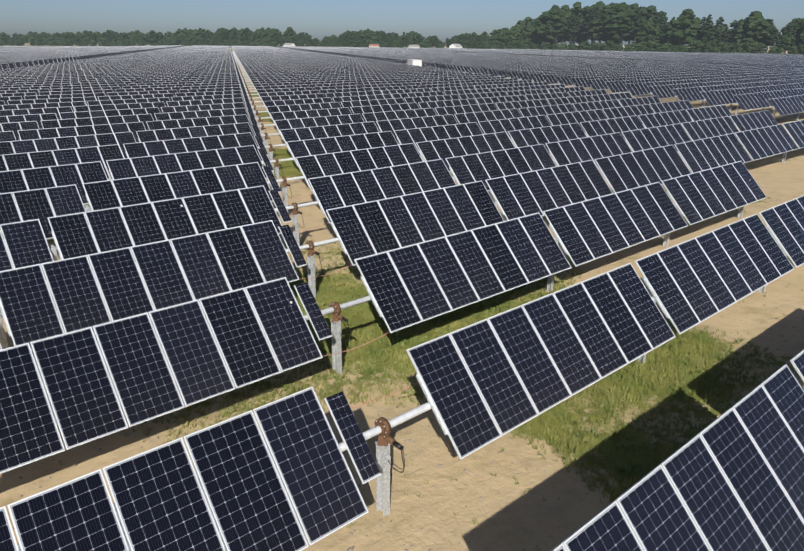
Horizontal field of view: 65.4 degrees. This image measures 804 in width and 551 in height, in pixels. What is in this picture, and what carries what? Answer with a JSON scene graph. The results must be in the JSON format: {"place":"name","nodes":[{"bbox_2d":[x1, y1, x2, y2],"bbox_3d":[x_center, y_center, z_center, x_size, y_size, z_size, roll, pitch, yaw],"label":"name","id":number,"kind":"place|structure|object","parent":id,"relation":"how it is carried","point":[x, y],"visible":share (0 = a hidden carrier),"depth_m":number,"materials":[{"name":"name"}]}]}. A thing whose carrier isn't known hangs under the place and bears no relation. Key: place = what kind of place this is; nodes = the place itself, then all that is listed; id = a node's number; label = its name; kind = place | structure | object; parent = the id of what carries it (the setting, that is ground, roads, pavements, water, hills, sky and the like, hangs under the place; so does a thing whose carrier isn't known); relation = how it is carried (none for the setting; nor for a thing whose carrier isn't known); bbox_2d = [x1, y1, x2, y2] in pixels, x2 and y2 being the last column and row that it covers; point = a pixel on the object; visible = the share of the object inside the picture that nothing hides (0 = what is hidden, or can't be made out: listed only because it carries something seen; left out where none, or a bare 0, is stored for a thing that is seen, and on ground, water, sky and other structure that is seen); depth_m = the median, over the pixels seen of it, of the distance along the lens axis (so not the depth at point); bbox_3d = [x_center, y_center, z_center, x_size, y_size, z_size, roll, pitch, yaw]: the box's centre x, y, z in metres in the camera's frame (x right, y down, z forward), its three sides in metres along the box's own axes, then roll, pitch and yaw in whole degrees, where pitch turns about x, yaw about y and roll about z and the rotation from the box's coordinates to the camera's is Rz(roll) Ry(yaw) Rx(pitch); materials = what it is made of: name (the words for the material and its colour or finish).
{"place":"outdoors","nodes":[
{"label":"outdoors","id":0,"kind":"place"},
{"bbox_2d":[69,37,80,45],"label":"tree","id":1,"kind":"object","parent":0,"point":[74,41],"visible":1,"depth_m":719.20,"materials":[{"name":"green plant"}]},
{"bbox_2d":[84,31,99,42],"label":"tree","id":2,"kind":"object","parent":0,"point":[90,34],"visible":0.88,"depth_m":722.05,"materials":[{"name":"green plant"}]},
{"bbox_2d":[96,37,106,45],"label":"tree","id":3,"kind":"object","parent":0,"point":[101,41],"visible":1,"depth_m":718.51,"materials":[{"name":"green plant"}]},
{"bbox_2d":[102,30,117,41],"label":"tree","id":4,"kind":"object","parent":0,"point":[108,34],"visible":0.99,"depth_m":718.86,"materials":[{"name":"green plant"}]},
{"bbox_2d":[132,30,143,41],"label":"tree","id":5,"kind":"object","parent":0,"point":[138,34],"visible":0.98,"depth_m":725.12,"materials":[{"name":"green plant"}]},
{"bbox_2d":[143,30,159,41],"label":"tree","id":6,"kind":"object","parent":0,"point":[150,33],"visible":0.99,"depth_m":722.78,"materials":[{"name":"green plant"}]},
{"bbox_2d":[162,31,174,40],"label":"tree","id":7,"kind":"object","parent":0,"point":[169,34],"visible":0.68,"depth_m":731.48,"materials":[{"name":"green plant"}]},
{"bbox_2d":[183,29,193,41],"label":"tree","id":8,"kind":"object","parent":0,"point":[187,33],"visible":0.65,"depth_m":728.98,"materials":[{"name":"green plant"}]},
{"bbox_2d":[193,28,206,40],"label":"tree","id":9,"kind":"object","parent":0,"point":[198,32],"visible":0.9,"depth_m":723.83,"materials":[{"name":"green plant"}]},
{"bbox_2d":[0,42,803,550],"bbox_3d":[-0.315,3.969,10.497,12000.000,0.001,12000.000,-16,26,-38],"label":"ground","id":10,"kind":"structure","parent":0,"point":[526,520],"depth_m":12.78,"materials":[{"name":"beige soil"}]},
{"bbox_2d":[28,33,38,43],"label":"tree","id":11,"kind":"object","parent":10,"relation":"on","point":[32,37],"visible":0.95,"depth_m":713.77,"materials":[{"name":"green plant"}]},
{"bbox_2d":[217,28,230,43],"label":"tree","id":12,"kind":"object","parent":10,"relation":"on","point":[221,32],"visible":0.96,"depth_m":719.16,"materials":[{"name":"green plant"}]},
{"bbox_2d":[239,27,251,42],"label":"tree","id":13,"kind":"object","parent":10,"relation":"on","point":[243,33],"visible":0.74,"depth_m":714.09,"materials":[{"name":"green plant"}]},
{"bbox_2d":[250,32,261,41],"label":"tree","id":14,"kind":"object","parent":10,"relation":"on","point":[255,35],"visible":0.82,"depth_m":711.48,"materials":[{"name":"green plant"}]},
{"bbox_2d":[260,38,270,45],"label":"tree","id":15,"kind":"object","parent":10,"relation":"on","point":[264,42],"visible":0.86,"depth_m":705.35,"materials":[{"name":"green plant"}]},
{"bbox_2d":[0,82,547,120],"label":"tracker row","id":16,"kind":"object","parent":10,"relation":"on","point":[159,105],"visible":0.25,"depth_m":57.17,"materials":[{"name":"black glass"}]},
{"bbox_2d":[267,28,280,40],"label":"tree","id":17,"kind":"object","parent":10,"relation":"on","point":[271,33],"visible":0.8,"depth_m":710.95,"materials":[{"name":"green plant"}]},
{"bbox_2d":[0,84,564,129],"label":"tracker row","id":18,"kind":"object","parent":10,"relation":"on","point":[38,118],"visible":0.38,"depth_m":53.09,"materials":[{"name":"black glass"}]},
{"bbox_2d":[281,27,296,42],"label":"tree","id":19,"kind":"object","parent":10,"relation":"on","point":[290,31],"visible":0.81,"depth_m":701.65,"materials":[{"name":"green plant"}]},
{"bbox_2d":[0,86,585,140],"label":"tracker row","id":20,"kind":"object","parent":10,"relation":"on","point":[14,127],"visible":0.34,"depth_m":48.87,"materials":[{"name":"black glass"}]},
{"bbox_2d":[0,89,606,146],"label":"tracker row","id":21,"kind":"object","parent":10,"relation":"on","point":[132,127],"visible":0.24,"depth_m":44.70,"materials":[{"name":"black glass"}]},
{"bbox_2d":[0,92,631,160],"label":"tracker row","id":22,"kind":"object","parent":10,"relation":"on","point":[120,139],"visible":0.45,"depth_m":40.37,"materials":[{"name":"black glass"}]},
{"bbox_2d":[0,96,660,178],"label":"tracker row","id":23,"kind":"object","parent":10,"relation":"on","point":[38,159],"visible":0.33,"depth_m":36.13,"materials":[{"name":"black glass"}]},
{"bbox_2d":[338,32,348,42],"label":"tree","id":24,"kind":"object","parent":10,"relation":"on","point":[344,35],"visible":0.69,"depth_m":685.74,"materials":[{"name":"green plant"}]},
{"bbox_2d":[0,100,692,204],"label":"tracker row","id":25,"kind":"object","parent":10,"relation":"on","point":[40,177],"visible":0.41,"depth_m":31.91,"materials":[{"name":"black glass"}]},
{"bbox_2d":[347,32,356,42],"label":"tree","id":26,"kind":"object","parent":10,"relation":"on","point":[350,36],"visible":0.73,"depth_m":673.50,"materials":[{"name":"green plant"}]},
{"bbox_2d":[355,30,371,41],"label":"tree","id":27,"kind":"object","parent":10,"relation":"on","point":[363,34],"visible":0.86,"depth_m":670.16,"materials":[{"name":"green plant"}]},
{"bbox_2d":[0,105,734,239],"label":"tracker row","id":28,"kind":"object","parent":10,"relation":"on","point":[40,205],"visible":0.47,"depth_m":27.65,"materials":[{"name":"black glass"}]},
{"bbox_2d":[372,30,385,40],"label":"tree","id":29,"kind":"object","parent":10,"relation":"on","point":[377,34],"visible":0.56,"depth_m":675.55,"materials":[{"name":"green plant"}]},
{"bbox_2d":[0,161,766,473],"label":"tracker row","id":30,"kind":"object","parent":10,"relation":"on","point":[78,387],"visible":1,"depth_m":13.18,"materials":[{"name":"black glass"}]},
{"bbox_2d":[0,110,777,280],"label":"tracker row","id":31,"kind":"object","parent":10,"relation":"on","point":[23,243],"visible":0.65,"depth_m":23.44,"materials":[{"name":"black glass"}]},
{"bbox_2d":[0,195,803,550],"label":"tracker row","id":32,"kind":"object","parent":10,"relation":"on","point":[244,485],"visible":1,"depth_m":9.92,"materials":[{"name":"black glass"}]},
{"bbox_2d":[0,120,803,349],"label":"tracker row","id":33,"kind":"object","parent":10,"relation":"on","point":[73,294],"visible":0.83,"depth_m":18.25,"materials":[{"name":"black glass"}]},
{"bbox_2d":[12,309,803,550],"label":"pebbles","id":34,"kind":"object","parent":10,"relation":"on","point":[380,520],"visible":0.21,"depth_m":11.44,"materials":[{"name":"beige stone"}]},
{"bbox_2d":[405,31,415,43],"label":"tree","id":35,"kind":"object","parent":10,"relation":"on","point":[410,35],"visible":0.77,"depth_m":652.35,"materials":[{"name":"green plant"}]},
{"bbox_2d":[406,59,421,65],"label":"inverter station","id":36,"kind":"object","parent":10,"relation":"on","point":[414,62],"visible":0.49,"depth_m":160.13,"materials":[{"name":"white metal"}]},
{"bbox_2d":[414,34,426,44],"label":"tree","id":37,"kind":"object","parent":10,"relation":"on","point":[419,37],"visible":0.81,"depth_m":648.44,"materials":[{"name":"green plant"}]},
{"bbox_2d":[52,240,803,550],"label":"grass tufts","id":38,"kind":"object","parent":10,"relation":"on","point":[688,335],"visible":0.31,"depth_m":14.51,"materials":[{"name":"green plant"}]},
{"bbox_2d":[428,36,438,47],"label":"tree","id":39,"kind":"object","parent":10,"relation":"on","point":[435,40],"visible":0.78,"depth_m":649.63,"materials":[{"name":"green plant"}]},
{"bbox_2d":[457,34,469,44],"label":"tree","id":40,"kind":"object","parent":10,"relation":"on","point":[461,38],"visible":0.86,"depth_m":623.92,"materials":[{"name":"green plant"}]},
{"bbox_2d":[469,35,483,45],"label":"tree","id":41,"kind":"object","parent":10,"relation":"on","point":[475,38],"visible":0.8,"depth_m":619.24,"materials":[{"name":"green plant"}]},
{"bbox_2d":[488,40,498,48],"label":"tree","id":42,"kind":"object","parent":10,"relation":"on","point":[493,43],"visible":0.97,"depth_m":607.77,"materials":[{"name":"green plant"}]},
{"bbox_2d":[488,29,504,43],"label":"tree","id":43,"kind":"object","parent":10,"relation":"on","point":[495,34],"visible":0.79,"depth_m":610.33,"materials":[{"name":"green plant"}]},
{"bbox_2d":[497,28,508,45],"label":"tree","id":44,"kind":"object","parent":10,"relation":"on","point":[505,30],"visible":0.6,"depth_m":607.83,"materials":[{"name":"green plant"}]},
{"bbox_2d":[507,25,524,40],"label":"tree","id":45,"kind":"object","parent":10,"relation":"on","point":[512,31],"visible":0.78,"depth_m":598.33,"materials":[{"name":"green plant"}]},
{"bbox_2d":[512,40,523,48],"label":"tree","id":46,"kind":"object","parent":10,"relation":"on","point":[517,43],"visible":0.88,"depth_m":594.67,"materials":[{"name":"green plant"}]},
{"bbox_2d":[511,20,525,36],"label":"tree","id":47,"kind":"object","parent":10,"relation":"on","point":[521,23],"visible":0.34,"depth_m":601.89,"materials":[{"name":"green plant"}]},
{"bbox_2d":[523,17,532,24],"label":"tree","id":48,"kind":"object","parent":10,"relation":"on","point":[527,20],"visible":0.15,"depth_m":612.80,"materials":[{"name":"green plant"}]},
{"bbox_2d":[523,24,533,42],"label":"tree","id":49,"kind":"object","parent":10,"relation":"on","point":[526,36],"visible":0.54,"depth_m":597.00,"materials":[{"name":"green plant"}]},
{"bbox_2d":[523,24,538,42],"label":"tree","id":50,"kind":"object","parent":10,"relation":"on","point":[534,36],"visible":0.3,"depth_m":594.85,"materials":[{"name":"green plant"}]},
{"bbox_2d":[527,24,545,41],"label":"tree","id":51,"kind":"object","parent":10,"relation":"on","point":[540,39],"visible":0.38,"depth_m":592.51,"materials":[{"name":"green plant"}]},
{"bbox_2d":[534,5,569,41],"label":"tree","id":52,"kind":"object","parent":10,"relation":"on","point":[547,17],"visible":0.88,"depth_m":565.94,"materials":[{"name":"green plant"}]},
{"bbox_2d":[553,4,576,43],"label":"tree","id":53,"kind":"object","parent":10,"relation":"on","point":[566,8],"visible":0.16,"depth_m":573.42,"materials":[{"name":"green plant"}]},
{"bbox_2d":[564,13,578,43],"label":"tree","id":54,"kind":"object","parent":10,"relation":"on","point":[574,18],"visible":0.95,"depth_m":556.94,"materials":[{"name":"green plant"}]},
{"bbox_2d":[566,16,581,44],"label":"tree","id":55,"kind":"object","parent":10,"relation":"on","point":[576,29],"visible":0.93,"depth_m":556.85,"materials":[{"name":"green plant"}]},
{"bbox_2d":[563,2,586,44],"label":"tree","id":56,"kind":"object","parent":10,"relation":"on","point":[578,9],"visible":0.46,"depth_m":561.03,"materials":[{"name":"green plant"}]},
{"bbox_2d":[579,41,590,49],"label":"bush","id":57,"kind":"object","parent":10,"relation":"on","point":[584,46],"visible":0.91,"depth_m":542.31,"materials":[{"name":"green plant"}]},
{"bbox_2d":[581,8,596,44],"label":"tree","id":58,"kind":"object","parent":10,"relation":"on","point":[588,19],"visible":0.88,"depth_m":536.91,"materials":[{"name":"green plant"}]},
{"bbox_2d":[578,1,604,42],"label":"tree","id":59,"kind":"object","parent":10,"relation":"on","point":[601,4],"visible":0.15,"depth_m":550.77,"materials":[{"name":"green plant"}]},
{"bbox_2d":[588,11,599,42],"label":"tree","id":60,"kind":"object","parent":10,"relation":"on","point":[597,15],"visible":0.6,"depth_m":533.00,"materials":[{"name":"green plant"}]},
{"bbox_2d":[593,11,604,42],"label":"tree","id":61,"kind":"object","parent":10,"relation":"on","point":[600,19],"visible":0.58,"depth_m":530.54,"materials":[{"name":"green plant"}]},
{"bbox_2d":[588,2,625,40],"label":"tree","id":62,"kind":"object","parent":10,"relation":"on","point":[596,22],"visible":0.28,"depth_m":527.89,"materials":[{"name":"green plant"}]},
{"bbox_2d":[600,40,615,50],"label":"bush","id":63,"kind":"object","parent":10,"relation":"on","point":[605,45],"visible":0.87,"depth_m":517.75,"materials":[{"name":"green plant"}]},
{"bbox_2d":[606,41,616,50],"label":"bush","id":64,"kind":"object","parent":10,"relation":"on","point":[612,44],"visible":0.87,"depth_m":515.20,"materials":[{"name":"green plant"}]},
{"bbox_2d":[599,2,638,43],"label":"tree","id":65,"kind":"object","parent":10,"relation":"on","point":[624,11],"visible":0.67,"depth_m":506.50,"materials":[{"name":"green plant"}]},
{"bbox_2d":[621,30,645,43],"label":"tree","id":66,"kind":"object","parent":10,"relation":"on","point":[625,39],"visible":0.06,"depth_m":510.54,"materials":[{"name":"green plant"}]},
{"bbox_2d":[625,12,645,43],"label":"tree","id":67,"kind":"object","parent":10,"relation":"on","point":[637,24],"visible":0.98,"depth_m":495.47,"materials":[{"name":"green plant"}]},
{"bbox_2d":[631,43,642,50],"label":"bush","id":68,"kind":"object","parent":10,"relation":"on","point":[637,46],"visible":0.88,"depth_m":493.06,"materials":[{"name":"green plant"}]},
{"bbox_2d":[636,21,653,41],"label":"tree","id":69,"kind":"object","parent":10,"relation":"on","point":[641,38],"visible":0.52,"depth_m":494.91,"materials":[{"name":"green plant"}]},
{"bbox_2d":[622,5,668,40],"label":"tree","id":70,"kind":"object","parent":10,"relation":"on","point":[648,12],"visible":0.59,"depth_m":496.00,"materials":[{"name":"green plant"}]},
{"bbox_2d":[642,40,655,50],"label":"bush","id":71,"kind":"object","parent":10,"relation":"on","point":[650,45],"visible":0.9,"depth_m":483.62,"materials":[{"name":"green plant"}]},
{"bbox_2d":[645,26,664,43],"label":"tree","id":72,"kind":"object","parent":10,"relation":"on","point":[655,34],"visible":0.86,"depth_m":488.75,"materials":[{"name":"green plant"}]},
{"bbox_2d":[653,43,661,51],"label":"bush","id":73,"kind":"object","parent":10,"relation":"on","point":[657,46],"visible":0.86,"depth_m":479.38,"materials":[{"name":"green plant"}]},
{"bbox_2d":[658,16,666,31],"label":"tree","id":74,"kind":"object","parent":10,"relation":"on","point":[662,22],"visible":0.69,"depth_m":488.94,"materials":[{"name":"green plant"}]},
{"bbox_2d":[659,43,672,51],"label":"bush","id":75,"kind":"object","parent":10,"relation":"on","point":[666,47],"visible":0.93,"depth_m":476.00,"materials":[{"name":"green plant"}]},
{"bbox_2d":[663,20,673,43],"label":"tree","id":76,"kind":"object","parent":10,"relation":"on","point":[668,36],"visible":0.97,"depth_m":479.37,"materials":[{"name":"green plant"}]},
{"bbox_2d":[666,26,685,45],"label":"tree","id":77,"kind":"object","parent":10,"relation":"on","point":[673,42],"visible":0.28,"depth_m":488.47,"materials":[{"name":"green plant"}]},
{"bbox_2d":[670,18,692,44],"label":"tree","id":78,"kind":"object","parent":10,"relation":"on","point":[683,29],"visible":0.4,"depth_m":478.29,"materials":[{"name":"green plant"}]},
{"bbox_2d":[665,8,700,45],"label":"tree","id":79,"kind":"object","parent":10,"relation":"on","point":[683,17],"visible":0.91,"depth_m":473.53,"materials":[{"name":"green plant"}]},
{"bbox_2d":[677,45,688,51],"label":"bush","id":80,"kind":"object","parent":10,"relation":"on","point":[683,48],"visible":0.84,"depth_m":470.80,"materials":[{"name":"green plant"}]},
{"bbox_2d":[689,25,703,45],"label":"tree","id":81,"kind":"object","parent":10,"relation":"on","point":[699,35],"visible":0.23,"depth_m":475.00,"materials":[{"name":"green plant"}]},
{"bbox_2d":[693,43,704,51],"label":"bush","id":82,"kind":"object","parent":10,"relation":"on","point":[699,47],"visible":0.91,"depth_m":462.75,"materials":[{"name":"green plant"}]},
{"bbox_2d":[699,14,714,35],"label":"tree","id":83,"kind":"object","parent":10,"relation":"on","point":[708,25],"visible":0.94,"depth_m":462.88,"materials":[{"name":"green plant"}]},
{"bbox_2d":[703,41,717,52],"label":"bush","id":84,"kind":"object","parent":10,"relation":"on","point":[708,47],"visible":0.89,"depth_m":455.18,"materials":[{"name":"green plant"}]},
{"bbox_2d":[701,28,722,44],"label":"tree","id":85,"kind":"object","parent":10,"relation":"on","point":[709,36],"visible":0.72,"depth_m":460.17,"materials":[{"name":"green plant"}]},
{"bbox_2d":[715,17,726,28],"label":"tree","id":86,"kind":"object","parent":10,"relation":"on","point":[721,20],"visible":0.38,"depth_m":469.37,"materials":[{"name":"green plant"}]},
{"bbox_2d":[711,27,733,43],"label":"tree","id":87,"kind":"object","parent":10,"relation":"on","point":[729,30],"visible":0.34,"depth_m":461.04,"materials":[{"name":"green plant"}]},
{"bbox_2d":[719,27,730,42],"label":"tree","id":88,"kind":"object","parent":10,"relation":"on","point":[725,34],"visible":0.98,"depth_m":456.71,"materials":[{"name":"green plant"}]},
{"bbox_2d":[722,42,732,52],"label":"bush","id":89,"kind":"object","parent":10,"relation":"on","point":[724,48],"visible":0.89,"depth_m":448.74,"materials":[{"name":"green plant"}]},
{"bbox_2d":[729,20,736,36],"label":"tree","id":90,"kind":"object","parent":10,"relation":"on","point":[734,25],"visible":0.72,"depth_m":460.19,"materials":[{"name":"green plant"}]},
{"bbox_2d":[730,42,742,52],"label":"bush","id":91,"kind":"object","parent":10,"relation":"on","point":[737,46],"visible":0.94,"depth_m":440.78,"materials":[{"name":"green plant"}]},
{"bbox_2d":[739,42,755,52],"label":"bush","id":92,"kind":"object","parent":10,"relation":"on","point":[748,48],"visible":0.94,"depth_m":435.37,"materials":[{"name":"green plant"}]},
{"bbox_2d":[734,11,770,35],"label":"tree","id":93,"kind":"object","parent":10,"relation":"on","point":[742,21],"visible":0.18,"depth_m":448.64,"materials":[{"name":"green plant"}]},
{"bbox_2d":[734,14,777,43],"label":"tree","id":94,"kind":"object","parent":10,"relation":"on","point":[754,21],"visible":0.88,"depth_m":436.87,"materials":[{"name":"green plant"}]},
{"bbox_2d":[752,44,767,53],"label":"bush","id":95,"kind":"object","parent":10,"relation":"on","point":[759,49],"visible":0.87,"depth_m":431.02,"materials":[{"name":"green plant"}]},
{"bbox_2d":[743,26,779,44],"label":"tree","id":96,"kind":"object","parent":10,"relation":"on","point":[753,36],"visible":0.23,"depth_m":440.24,"materials":[{"name":"green plant"}]},
{"bbox_2d":[766,27,779,45],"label":"tree","id":97,"kind":"object","parent":10,"relation":"on","point":[773,38],"visible":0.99,"depth_m":430.62,"materials":[{"name":"green plant"}]},
{"bbox_2d":[773,47,783,53],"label":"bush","id":98,"kind":"object","parent":10,"relation":"on","point":[780,50],"visible":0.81,"depth_m":423.36,"materials":[{"name":"green plant"}]},
{"bbox_2d":[775,34,798,51],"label":"tree","id":99,"kind":"object","parent":10,"relation":"on","point":[784,41],"visible":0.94,"depth_m":423.42,"materials":[{"name":"green plant"}]},
{"bbox_2d":[782,22,796,53],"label":"tree","id":100,"kind":"object","parent":10,"relation":"on","point":[790,24],"visible":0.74,"depth_m":426.68,"materials":[{"name":"green plant"}]},
{"bbox_2d":[778,18,801,37],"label":"tree","id":101,"kind":"object","parent":10,"relation":"on","point":[795,20],"visible":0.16,"depth_m":438.58,"materials":[{"name":"green plant"}]},
{"bbox_2d":[787,46,797,53],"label":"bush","id":102,"kind":"object","parent":10,"relation":"on","point":[791,50],"visible":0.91,"depth_m":418.54,"materials":[{"name":"green plant"}]},
{"bbox_2d":[793,18,803,44],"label":"tree","id":103,"kind":"object","parent":10,"relation":"on","point":[799,25],"visible":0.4,"depth_m":429.32,"materials":[{"name":"green plant"}]},
{"bbox_2d":[796,44,803,53],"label":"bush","id":104,"kind":"object","parent":10,"relation":"on","point":[800,47],"visible":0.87,"depth_m":418.00,"materials":[{"name":"green plant"}]},
{"bbox_2d":[0,45,803,550],"bbox_3d":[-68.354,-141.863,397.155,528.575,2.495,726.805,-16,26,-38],"label":"solar field","id":105,"kind":"structure","parent":0,"point":[730,479],"depth_m":73.30,"materials":[{"name":"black glass"}]},
{"bbox_2d":[0,0,803,45],"label":"sky","id":106,"kind":"structure","parent":0,"point":[443,19],"materials":[{"name":"blue"}]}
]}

